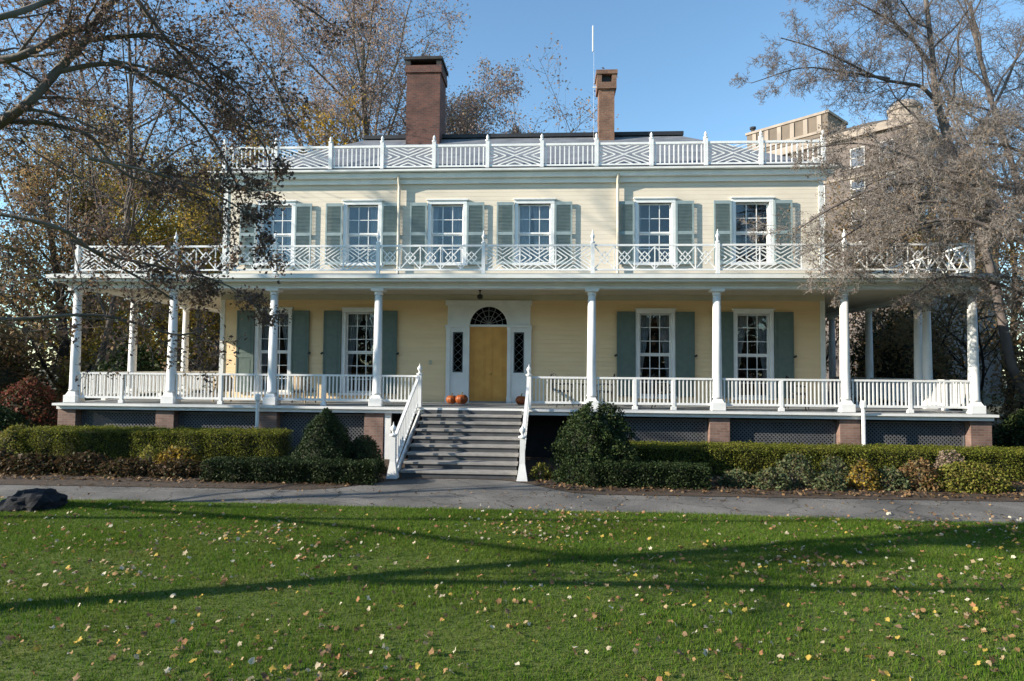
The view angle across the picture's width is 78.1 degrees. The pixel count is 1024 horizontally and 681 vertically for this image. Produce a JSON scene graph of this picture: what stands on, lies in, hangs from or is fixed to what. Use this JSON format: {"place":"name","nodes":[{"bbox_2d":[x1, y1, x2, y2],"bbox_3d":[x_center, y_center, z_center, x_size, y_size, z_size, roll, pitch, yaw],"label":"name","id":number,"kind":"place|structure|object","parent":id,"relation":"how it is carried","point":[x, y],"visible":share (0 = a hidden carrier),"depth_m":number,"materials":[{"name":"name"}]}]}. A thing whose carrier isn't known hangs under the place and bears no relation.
{"place":"outdoors","nodes":[
{"label":"outdoors","id":0,"kind":"place"},
{"bbox_2d":[291,376,315,402],"bbox_3d":[-7.090,1.623,21.365,0.710,0.956,0.715,-1,-3,23],"label":"chair","id":1,"kind":"object","parent":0,"point":[305,389],"visible":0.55,"depth_m":21.09,"materials":[{"name":"beige wood"}]},
{"bbox_2d":[0,369,1021,501],"bbox_3d":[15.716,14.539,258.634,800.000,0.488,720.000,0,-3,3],"label":"ground","id":2,"kind":"structure","parent":0,"point":[988,400],"depth_m":15.69,"materials":[{"name":"soil"}]},
{"bbox_2d":[0,323,48,384],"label":"woodland shrub","id":3,"kind":"object","parent":2,"relation":"on","point":[1,329],"visible":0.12,"depth_m":35.77,"materials":[{"name":"brown plant"}]},
{"bbox_2d":[0,271,50,363],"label":"autumn tree","id":4,"kind":"object","parent":2,"relation":"on","point":[23,335],"visible":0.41,"depth_m":30.69,"materials":[{"name":"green plant"}]},
{"bbox_2d":[0,346,59,394],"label":"woodland shrub","id":5,"kind":"object","parent":2,"relation":"on","point":[11,373],"visible":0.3,"depth_m":26.14,"materials":[{"name":"brown plant"}]},
{"bbox_2d":[0,110,159,393],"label":"autumn tree","id":6,"kind":"object","parent":2,"relation":"on","point":[62,302],"visible":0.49,"depth_m":31.81,"materials":[{"name":"brown plant"}]},
{"bbox_2d":[43,333,120,397],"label":"woodland shrub","id":7,"kind":"object","parent":2,"relation":"on","point":[57,387],"visible":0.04,"depth_m":31.27,"materials":[{"name":"brown plant"}]},
{"bbox_2d":[0,91,207,355],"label":"autumn tree","id":8,"kind":"object","parent":2,"relation":"on","point":[57,342],"visible":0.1,"depth_m":38.78,"materials":[{"name":"brown plant"}]},
{"bbox_2d":[55,308,178,423],"bbox_3d":[-19.073,1.215,30.544,6.224,5.759,5.083,0,-3,3],"label":"woodland shrub","id":9,"kind":"object","parent":2,"relation":"on","point":[94,348],"visible":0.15,"depth_m":30.11,"materials":[{"name":"green plant"}]},
{"bbox_2d":[68,342,178,425],"bbox_3d":[-17.077,1.992,27.937,5.133,3.992,4.233,1,-3,-16],"label":"woodland shrub","id":10,"kind":"object","parent":2,"relation":"on","point":[144,365],"visible":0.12,"depth_m":27.69,"materials":[{"name":"green plant"}]},
{"bbox_2d":[51,117,217,366],"bbox_3d":[-21.830,-4.278,37.845,12.258,17.405,11.572,-1,-3,29],"label":"autumn tree","id":11,"kind":"object","parent":2,"relation":"on","point":[122,218],"visible":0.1,"depth_m":36.16,"materials":[{"name":"brown plant"}]},
{"bbox_2d":[0,0,282,343],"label":"sparse tree","id":12,"kind":"object","parent":2,"relation":"on","point":[33,241],"visible":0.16,"depth_m":37.62,"materials":[{"name":"brown plant"}]},
{"bbox_2d":[96,152,219,390],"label":"autumn tree","id":13,"kind":"object","parent":2,"relation":"on","point":[205,366],"visible":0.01,"depth_m":56.14,"materials":[{"name":"brown plant"}]},
{"bbox_2d":[98,164,223,392],"bbox_3d":[-16.553,-2.709,33.365,9.806,13.924,9.258,2,-3,-31],"label":"autumn tree","id":14,"kind":"object","parent":2,"relation":"on","point":[194,239],"visible":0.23,"depth_m":32.77,"materials":[{"name":"brown plant"}]},
{"bbox_2d":[0,0,327,414],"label":"sparse tree","id":15,"kind":"object","parent":2,"relation":"on","point":[127,204],"visible":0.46,"depth_m":29.36,"materials":[{"name":"brown plant"}]},
{"bbox_2d":[140,146,235,340],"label":"autumn tree","id":16,"kind":"object","parent":2,"relation":"on","point":[194,212],"visible":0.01,"depth_m":50.02,"materials":[{"name":"brown plant"}]},
{"bbox_2d":[124,140,253,391],"bbox_3d":[-17.341,-4.201,38.717,12.258,17.405,11.572,0,-3,3],"label":"autumn tree","id":17,"kind":"object","parent":2,"relation":"on","point":[204,336],"visible":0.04,"depth_m":37.14,"materials":[{"name":"brown plant"}]},
{"bbox_2d":[150,118,286,348],"bbox_3d":[-16.862,-4.930,41.607,13.483,19.145,12.730,2,-3,-23],"label":"autumn tree","id":18,"kind":"object","parent":2,"relation":"on","point":[271,143],"visible":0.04,"depth_m":39.78,"materials":[{"name":"brown plant"}]},
{"bbox_2d":[282,86,370,155],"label":"yellow tree","id":19,"kind":"object","parent":2,"relation":"on","point":[336,142],"visible":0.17,"depth_m":41.46,"materials":[{"name":"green plant"}]},
{"bbox_2d":[95,0,618,229],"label":"tall tree","id":20,"kind":"object","parent":2,"relation":"on","point":[360,51],"visible":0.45,"depth_m":43.99,"materials":[{"name":"brown plant"}]},
{"bbox_2d":[333,44,534,134],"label":"tall tree","id":21,"kind":"object","parent":2,"relation":"on","point":[470,108],"visible":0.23,"depth_m":44.67,"materials":[{"name":"brown plant"}]},
{"bbox_2d":[0,295,1004,380],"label":"distant woods","id":22,"kind":"object","parent":2,"relation":"on","point":[44,356],"depth_m":92.87,"materials":[{"name":"brown plant"}]},
{"bbox_2d":[504,122,541,132],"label":"tall tree","id":23,"kind":"object","parent":2,"relation":"on","point":[517,129],"visible":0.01,"depth_m":51.21,"materials":[{"name":"brown plant"}]},
{"bbox_2d":[46,26,1003,480],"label":"mansion","id":24,"kind":"structure","parent":2,"relation":"on","point":[430,266],"depth_m":22.10,"materials":[{"name":"paint"}]},
{"bbox_2d":[212,375,232,401],"bbox_3d":[-9.930,1.611,21.643,0.710,0.956,0.715,2,-3,-26],"label":"chair","id":25,"kind":"object","parent":24,"relation":"on","point":[224,385],"visible":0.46,"depth_m":21.39,"materials":[{"name":"beige wood"}]},
{"bbox_2d":[252,307,293,394],"bbox_3d":[-8.637,0.372,22.975,1.470,3.150,0.455,0,-3,3],"label":"window","id":26,"kind":"structure","parent":24,"relation":"in","point":[260,356],"depth_m":22.97,"materials":[{"name":"white paint"}]},
{"bbox_2d":[255,200,296,265],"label":"window","id":27,"kind":"structure","parent":24,"relation":"in","point":[290,234],"depth_m":23.16,"materials":[{"name":"white paint"}]},
{"bbox_2d":[338,307,374,395],"bbox_3d":[-5.433,0.392,22.779,1.470,3.150,0.455,0,-3,3],"label":"window","id":28,"kind":"structure","parent":24,"relation":"in","point":[351,320],"depth_m":22.81,"materials":[{"name":"white paint"}]},
{"bbox_2d":[340,199,383,265],"bbox_3d":[-5.406,-3.889,22.967,1.530,2.400,0.455,0,-3,3],"label":"window","id":29,"kind":"structure","parent":24,"relation":"in","point":[376,213],"depth_m":22.95,"materials":[{"name":"white paint"}]},
{"bbox_2d":[425,199,467,265],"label":"window","id":30,"kind":"structure","parent":24,"relation":"in","point":[458,212],"depth_m":22.78,"materials":[{"name":"white paint"}]},
{"bbox_2d":[446,393,455,403],"bbox_3d":[-2.044,1.945,21.348,0.369,0.363,0.380,0,-3,3],"label":"pumpkin","id":31,"kind":"object","parent":24,"relation":"on","point":[450,399],"visible":0.94,"depth_m":21.21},
{"bbox_2d":[455,392,467,403],"bbox_3d":[-1.697,1.929,21.278,0.427,0.392,0.440,0,-3,3],"label":"pumpkin","id":32,"kind":"object","parent":24,"relation":"on","point":[461,399],"visible":1,"depth_m":21.12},
{"bbox_2d":[469,327,506,400],"bbox_3d":[-0.840,0.832,22.406,1.332,2.638,0.143,0,-3,3],"label":"front door","id":33,"kind":"structure","parent":24,"relation":"in","point":[488,345],"depth_m":22.42,"materials":[{"name":"paint"}]},
{"bbox_2d":[515,393,524,404],"bbox_3d":[0.309,1.952,21.155,0.388,0.373,0.400,0,-3,3],"label":"pumpkin","id":34,"kind":"object","parent":24,"relation":"on","point":[520,399],"visible":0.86,"depth_m":21.00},
{"bbox_2d":[512,198,555,265],"bbox_3d":[0.802,-3.852,22.587,1.530,2.400,0.455,0,-3,3],"label":"window","id":35,"kind":"structure","parent":24,"relation":"in","point":[544,217],"depth_m":22.63,"materials":[{"name":"white paint"}]},
{"bbox_2d":[548,373,573,406],"bbox_3d":[1.564,1.592,20.331,0.648,1.086,0.686,2,-3,-26],"label":"patio chair","id":36,"kind":"object","parent":24,"relation":"on","point":[552,385],"visible":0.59,"depth_m":20.18,"materials":[{"name":"metal"}]},
{"bbox_2d":[574,383,586,405],"bbox_3d":[2.317,1.795,20.889,0.680,0.728,0.680,0,-3,3],"label":"patio table","id":37,"kind":"object","parent":24,"relation":"on","point":[582,391],"visible":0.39,"depth_m":20.87,"materials":[{"name":"metal"}]},
{"bbox_2d":[596,374,615,405],"bbox_3d":[3.006,1.603,20.300,0.648,1.086,0.686,0,-3,13],"label":"patio chair","id":38,"kind":"object","parent":24,"relation":"on","point":[600,391],"visible":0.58,"depth_m":20.04,"materials":[{"name":"metal"}]},
{"bbox_2d":[633,197,677,265],"bbox_3d":[5.034,-3.826,22.329,1.530,2.400,0.455,0,-3,3],"label":"window","id":39,"kind":"structure","parent":24,"relation":"in","point":[638,201],"depth_m":22.23,"materials":[{"name":"white paint"}]},
{"bbox_2d":[634,308,676,398],"bbox_3d":[5.007,0.455,22.141,1.470,3.150,0.455,0,-3,3],"label":"window","id":40,"kind":"structure","parent":24,"relation":"in","point":[665,317],"depth_m":22.13,"materials":[{"name":"white paint"}]},
{"bbox_2d":[651,374,670,407],"bbox_3d":[4.805,1.610,20.102,0.648,1.086,0.686,-1,-3,23],"label":"patio chair","id":41,"kind":"object","parent":24,"relation":"on","point":[669,385],"visible":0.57,"depth_m":19.95,"materials":[{"name":"metal"}]},
{"bbox_2d":[730,196,775,264],"bbox_3d":[8.384,-3.809,22.049,1.530,2.400,0.305,0,-3,3],"label":"window","id":42,"kind":"structure","parent":24,"relation":"in","point":[768,201],"depth_m":22.01,"materials":[{"name":"white paint"}]},
{"bbox_2d":[732,308,776,399],"bbox_3d":[8.351,0.475,21.937,1.470,3.150,0.455,0,-3,3],"label":"window","id":43,"kind":"structure","parent":24,"relation":"in","point":[763,318],"depth_m":21.93,"materials":[{"name":"white paint"}]},
{"bbox_2d":[785,375,808,410],"bbox_3d":[8.949,1.635,19.852,0.648,1.086,0.686,-1,-3,33],"label":"patio chair","id":44,"kind":"object","parent":24,"relation":"on","point":[786,377],"visible":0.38,"depth_m":19.89,"materials":[{"name":"metal"}]},
{"bbox_2d":[824,216,864,372],"bbox_3d":[16.074,-1.265,33.232,5.849,11.618,5.814,-2,-3,40],"label":"tree","id":45,"kind":"object","parent":2,"relation":"on","point":[827,341],"visible":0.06,"depth_m":32.62,"materials":[{"name":"brown plant"}]},
{"bbox_2d":[745,99,1001,394],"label":"apartment building","id":46,"kind":"structure","parent":2,"relation":"on","point":[803,128],"depth_m":69.39,"materials":[{"name":"stone"}]},
{"bbox_2d":[850,177,865,199],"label":"window","id":47,"kind":"structure","parent":46,"relation":"in","point":[851,181],"depth_m":67.10,"materials":[{"name":"white glass"}]},
{"bbox_2d":[850,146,865,168],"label":"window","id":48,"kind":"structure","parent":46,"relation":"in","point":[852,162],"depth_m":67.25,"materials":[{"name":"white glass"}]},
{"bbox_2d":[879,139,894,161],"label":"window","id":49,"kind":"structure","parent":46,"relation":"in","point":[891,139],"depth_m":64.95,"materials":[{"name":"grey glass"}]},
{"bbox_2d":[729,0,1023,405],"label":"bare tree","id":50,"kind":"object","parent":2,"relation":"on","point":[930,62],"visible":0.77,"depth_m":22.39,"materials":[{"name":"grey plant"}]},
{"bbox_2d":[824,175,937,364],"bbox_3d":[21.114,-2.457,37.610,7.267,14.522,7.311,2,-3,-24],"label":"tree","id":51,"kind":"object","parent":2,"relation":"on","point":[841,230],"visible":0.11,"depth_m":36.94,"materials":[{"name":"brown plant"}]},
{"bbox_2d":[836,305,967,425],"bbox_3d":[18.906,1.206,30.939,6.725,6.442,5.570,1,-3,-21],"label":"woodland shrub","id":52,"kind":"object","parent":2,"relation":"on","point":[858,360],"visible":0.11,"depth_m":30.56,"materials":[{"name":"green plant"}]},
{"bbox_2d":[835,178,989,379],"bbox_3d":[17.561,-1.450,28.708,5.849,11.618,5.814,0,-3,3],"label":"tree","id":53,"kind":"object","parent":2,"relation":"on","point":[933,324],"visible":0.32,"depth_m":27.88,"materials":[{"name":"brown plant"}]},
{"bbox_2d":[838,308,989,410],"bbox_3d":[23.854,1.042,37.807,8.510,7.443,7.242,2,-3,-24],"label":"woodland shrub","id":54,"kind":"object","parent":2,"relation":"on","point":[959,369],"visible":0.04,"depth_m":37.11,"materials":[{"name":"brown plant"}]},
{"bbox_2d":[851,313,989,444],"bbox_3d":[16.316,1.541,26.071,5.511,5.305,4.215,1,-3,-17],"label":"woodland shrub","id":55,"kind":"object","parent":2,"relation":"on","point":[894,360],"visible":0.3,"depth_m":25.56,"materials":[{"name":"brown plant"}]},
{"bbox_2d":[827,0,1023,312],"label":"bare tree","id":56,"kind":"object","parent":2,"relation":"on","point":[978,43],"visible":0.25,"depth_m":28.05,"materials":[{"name":"grey plant"}]},
{"bbox_2d":[898,166,1023,404],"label":"tree","id":57,"kind":"object","parent":2,"relation":"on","point":[987,341],"visible":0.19,"depth_m":29.82,"materials":[{"name":"brown plant"}]},
{"bbox_2d":[942,167,1023,423],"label":"tree","id":58,"kind":"object","parent":2,"relation":"on","point":[1013,259],"visible":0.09,"depth_m":33.80,"materials":[{"name":"brown plant"}]},
{"bbox_2d":[980,328,1023,445],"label":"woodland shrub","id":59,"kind":"object","parent":2,"relation":"on","point":[1004,390],"visible":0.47,"depth_m":23.02,"materials":[{"name":"brown plant"}]},
{"bbox_2d":[986,324,1023,422],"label":"woodland shrub","id":60,"kind":"object","parent":2,"relation":"on","point":[1000,378],"visible":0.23,"depth_m":33.20,"materials":[{"name":"brown plant"}]},
{"bbox_2d":[993,347,1023,424],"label":"woodland shrub","id":61,"kind":"object","parent":2,"relation":"on","point":[1012,410],"visible":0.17,"depth_m":27.48,"materials":[{"name":"brown plant"}]},
{"bbox_2d":[996,273,1023,399],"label":"tree","id":62,"kind":"object","parent":2,"relation":"on","point":[1020,313],"visible":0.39,"depth_m":25.01,"materials":[{"name":"brown plant"}]},
{"bbox_2d":[0,498,1023,680],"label":"lawn","id":63,"kind":"structure","parent":0,"point":[431,676],"depth_m":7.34,"materials":[{"name":"green plant"}]},
{"bbox_2d":[0,488,67,512],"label":"boulder","id":64,"kind":"object","parent":63,"relation":"on","point":[33,500],"visible":0.91,"depth_m":12.26,"materials":[{"name":"stone"}]},
{"bbox_2d":[0,0,389,391],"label":"leafy tree","id":65,"kind":"object","parent":63,"relation":"on","point":[88,28],"visible":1,"depth_m":7.77,"materials":[{"name":"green plant"}]},
{"bbox_2d":[0,493,1023,680],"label":"fallen leaves","id":66,"kind":"object","parent":63,"relation":"on","point":[346,672],"visible":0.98,"depth_m":8.28,"materials":[{"name":"yellow plant"}]},
{"bbox_2d":[0,479,1023,522],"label":"path","id":67,"kind":"structure","parent":0,"point":[404,494],"depth_m":13.67,"materials":[{"name":"grey asphalt"}]},
{"bbox_2d":[0,453,1023,501],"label":"planting bed","id":68,"kind":"object","parent":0,"point":[531,463],"visible":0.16,"depth_m":15.00,"materials":[{"name":"brown soil"}]},
{"bbox_2d":[0,447,22,468],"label":"perennial plant","id":69,"kind":"object","parent":68,"relation":"on","point":[4,454],"visible":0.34,"depth_m":16.85,"materials":[{"name":"brown plant"}]},
{"bbox_2d":[0,423,29,455],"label":"shrub","id":70,"kind":"object","parent":68,"relation":"on","point":[9,442],"visible":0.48,"depth_m":18.59,"materials":[{"name":"green plant"}]},
{"bbox_2d":[0,404,34,435],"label":"shrub","id":71,"kind":"object","parent":68,"relation":"on","point":[8,417],"visible":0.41,"depth_m":20.66,"materials":[{"name":"green plant"}]},
{"bbox_2d":[0,374,62,430],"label":"shrub","id":72,"kind":"object","parent":68,"relation":"on","point":[35,402],"visible":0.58,"depth_m":22.50,"materials":[{"name":"red plant"}]},
{"bbox_2d":[0,450,68,475],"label":"perennial plant","id":73,"kind":"object","parent":68,"relation":"on","point":[30,461],"visible":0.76,"depth_m":16.34,"materials":[{"name":"brown plant"}]},
{"bbox_2d":[45,449,115,475],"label":"perennial plant","id":74,"kind":"object","parent":68,"relation":"on","point":[83,463],"visible":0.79,"depth_m":16.39,"materials":[{"name":"brown plant"}]},
{"bbox_2d":[90,455,156,477],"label":"perennial plant","id":75,"kind":"object","parent":68,"relation":"on","point":[117,467],"visible":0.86,"depth_m":16.21,"materials":[{"name":"brown plant"}]},
{"bbox_2d":[138,444,158,462],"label":"shrub","id":76,"kind":"object","parent":68,"relation":"on","point":[149,449],"visible":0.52,"depth_m":17.56,"materials":[{"name":"green plant"}]},
{"bbox_2d":[15,424,293,462],"bbox_3d":[-10.598,3.042,18.853,8.009,1.075,1.337,0,-3,3],"label":"hedge","id":77,"kind":"object","parent":68,"relation":"on","point":[112,441],"visible":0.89,"depth_m":18.45,"materials":[{"name":"green plant"}]},
{"bbox_2d":[143,456,205,478],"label":"perennial plant","id":78,"kind":"object","parent":68,"relation":"on","point":[169,468],"visible":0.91,"depth_m":16.11,"materials":[{"name":"brown plant"}]},
{"bbox_2d":[151,445,199,463],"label":"shrub","id":79,"kind":"object","parent":68,"relation":"on","point":[171,453],"visible":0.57,"depth_m":17.48,"materials":[{"name":"yellow plant"}]},
{"bbox_2d":[199,454,384,484],"bbox_3d":[-5.414,3.174,15.696,4.516,0.637,0.986,0,-3,3],"label":"hedge","id":80,"kind":"object","parent":68,"relation":"on","point":[281,469],"visible":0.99,"depth_m":15.40,"materials":[{"name":"green plant"}]},
{"bbox_2d":[290,407,353,460],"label":"shrub","id":81,"kind":"object","parent":68,"relation":"on","point":[325,435],"visible":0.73,"depth_m":16.45,"materials":[{"name":"green plant"}]},
{"bbox_2d":[345,434,387,472],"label":"shrub","id":82,"kind":"object","parent":68,"relation":"on","point":[364,446],"visible":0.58,"depth_m":16.75,"materials":[{"name":"green plant"}]},
{"bbox_2d":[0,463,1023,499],"bbox_3d":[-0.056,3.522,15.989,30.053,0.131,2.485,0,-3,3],"label":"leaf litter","id":83,"kind":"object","parent":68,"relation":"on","point":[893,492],"visible":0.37,"depth_m":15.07,"materials":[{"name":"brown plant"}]},
{"bbox_2d":[528,462,555,480],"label":"perennial plant","id":84,"kind":"object","parent":68,"relation":"on","point":[541,468],"visible":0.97,"depth_m":16.23,"materials":[{"name":"green plant"}]},
{"bbox_2d":[551,449,609,486],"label":"shrub","id":85,"kind":"object","parent":68,"relation":"on","point":[575,463],"visible":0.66,"depth_m":15.58,"materials":[{"name":"green plant"}]},
{"bbox_2d":[544,401,641,474],"bbox_3d":[2.070,2.578,16.361,2.284,2.030,2.217,1,-3,-13],"label":"shrub","id":86,"kind":"object","parent":68,"relation":"on","point":[594,432],"visible":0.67,"depth_m":15.99,"materials":[{"name":"green plant"}]},
{"bbox_2d":[584,458,712,489],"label":"hedge","id":87,"kind":"object","parent":68,"relation":"on","point":[659,474],"visible":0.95,"depth_m":15.14,"materials":[{"name":"green plant"}]},
{"bbox_2d":[716,466,757,487],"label":"perennial plant","id":88,"kind":"object","parent":68,"relation":"on","point":[728,477],"visible":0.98,"depth_m":15.42,"materials":[{"name":"green plant"}]},
{"bbox_2d":[744,467,792,490],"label":"perennial plant","id":89,"kind":"object","parent":68,"relation":"on","point":[761,474],"visible":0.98,"depth_m":15.14,"materials":[{"name":"green plant"}]},
{"bbox_2d":[776,452,820,487],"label":"perennial plant","id":90,"kind":"object","parent":68,"relation":"on","point":[798,471],"visible":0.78,"depth_m":15.51,"materials":[{"name":"green plant"}]},
{"bbox_2d":[626,439,1023,480],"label":"hedge","id":91,"kind":"object","parent":68,"relation":"on","point":[754,457],"visible":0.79,"depth_m":16.93,"materials":[{"name":"green plant"}]},
{"bbox_2d":[808,470,848,491],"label":"perennial plant","id":92,"kind":"object","parent":68,"relation":"on","point":[832,479],"visible":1,"depth_m":15.07,"materials":[{"name":"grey plant"}]},
{"bbox_2d":[817,454,852,485],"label":"perennial plant","id":93,"kind":"object","parent":68,"relation":"on","point":[833,464],"visible":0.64,"depth_m":15.73,"materials":[{"name":"green plant"}]},
{"bbox_2d":[845,458,882,490],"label":"shrub","id":94,"kind":"object","parent":68,"relation":"on","point":[867,472],"visible":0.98,"depth_m":15.20,"materials":[{"name":"yellow plant"}]},
{"bbox_2d":[738,74,1023,345],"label":"twiggy tree","id":95,"kind":"object","parent":68,"relation":"on","point":[879,215],"visible":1,"depth_m":17.27,"materials":[{"name":"grey plant"}]},
{"bbox_2d":[870,465,914,490],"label":"perennial plant","id":96,"kind":"object","parent":68,"relation":"on","point":[890,474],"visible":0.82,"depth_m":15.15,"materials":[{"name":"green plant"}]},
{"bbox_2d":[889,457,944,491],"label":"shrub","id":97,"kind":"object","parent":68,"relation":"on","point":[926,467],"visible":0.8,"depth_m":15.18,"materials":[{"name":"orange plant"}]},
{"bbox_2d":[927,449,964,480],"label":"shrub","id":98,"kind":"object","parent":68,"relation":"on","point":[953,457],"visible":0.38,"depth_m":15.74,"materials":[{"name":"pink plant"}]},
{"bbox_2d":[919,460,1019,493],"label":"shrub","id":99,"kind":"object","parent":68,"relation":"on","point":[969,477],"visible":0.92,"depth_m":14.98,"materials":[{"name":"green plant"}]},
{"bbox_2d":[992,406,1023,447],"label":"shrub","id":100,"kind":"object","parent":68,"relation":"on","point":[1012,431],"visible":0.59,"depth_m":19.59,"materials":[{"name":"green plant"}]},
{"bbox_2d":[0,0,1023,370],"label":"sky","id":101,"kind":"structure","parent":0,"point":[676,61],"materials":[{"name":"blue"}]}
]}

